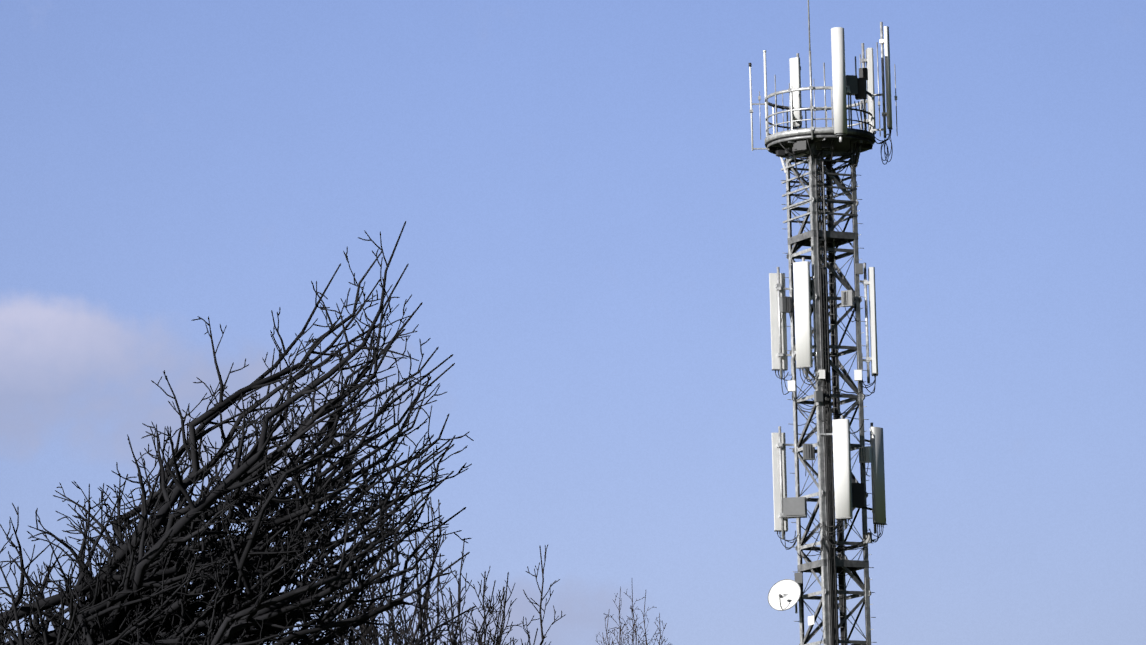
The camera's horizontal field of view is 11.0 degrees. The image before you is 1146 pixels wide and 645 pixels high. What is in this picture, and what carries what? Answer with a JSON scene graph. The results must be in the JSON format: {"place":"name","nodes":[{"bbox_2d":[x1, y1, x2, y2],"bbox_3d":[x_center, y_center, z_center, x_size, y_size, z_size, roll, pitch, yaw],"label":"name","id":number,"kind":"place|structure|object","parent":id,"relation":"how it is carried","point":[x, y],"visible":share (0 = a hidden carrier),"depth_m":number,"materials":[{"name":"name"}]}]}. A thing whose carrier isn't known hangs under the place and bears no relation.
{"place":"outdoors","nodes":[
{"label":"outdoors","id":0,"kind":"place"},
{"bbox_2d":[0,0,1145,644],"label":"sky","id":1,"kind":"structure","parent":0,"point":[593,236],"materials":[{"name":"blue"}]},
{"label":"ground","id":2,"kind":"structure","parent":0,"visible":0},
{"bbox_2d":[0,221,475,644],"bbox_3d":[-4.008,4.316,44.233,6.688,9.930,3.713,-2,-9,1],"label":"tree","id":3,"kind":"object","parent":2,"relation":"on","point":[140,596],"visible":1,"depth_m":44.19,"materials":[{"name":"black plant"}]},
{"bbox_2d":[300,478,565,644],"bbox_3d":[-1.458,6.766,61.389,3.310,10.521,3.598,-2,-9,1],"label":"tree","id":4,"kind":"object","parent":2,"relation":"on","point":[376,634],"visible":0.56,"depth_m":61.80,"materials":[{"name":"grey plant"}]},
{"bbox_2d":[596,587,671,644],"bbox_3d":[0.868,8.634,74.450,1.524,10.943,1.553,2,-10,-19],"label":"birch tree","id":5,"kind":"object","parent":2,"relation":"on","point":[633,628],"visible":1,"depth_m":75.13,"materials":[{"name":"grey plant"}]},
{"bbox_2d":[748,0,897,644],"bbox_3d":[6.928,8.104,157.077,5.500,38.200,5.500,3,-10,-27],"label":"cell tower","id":6,"kind":"structure","parent":2,"relation":"on","point":[813,146],"depth_m":157.89,"materials":[{"name":"metal"}]}
]}

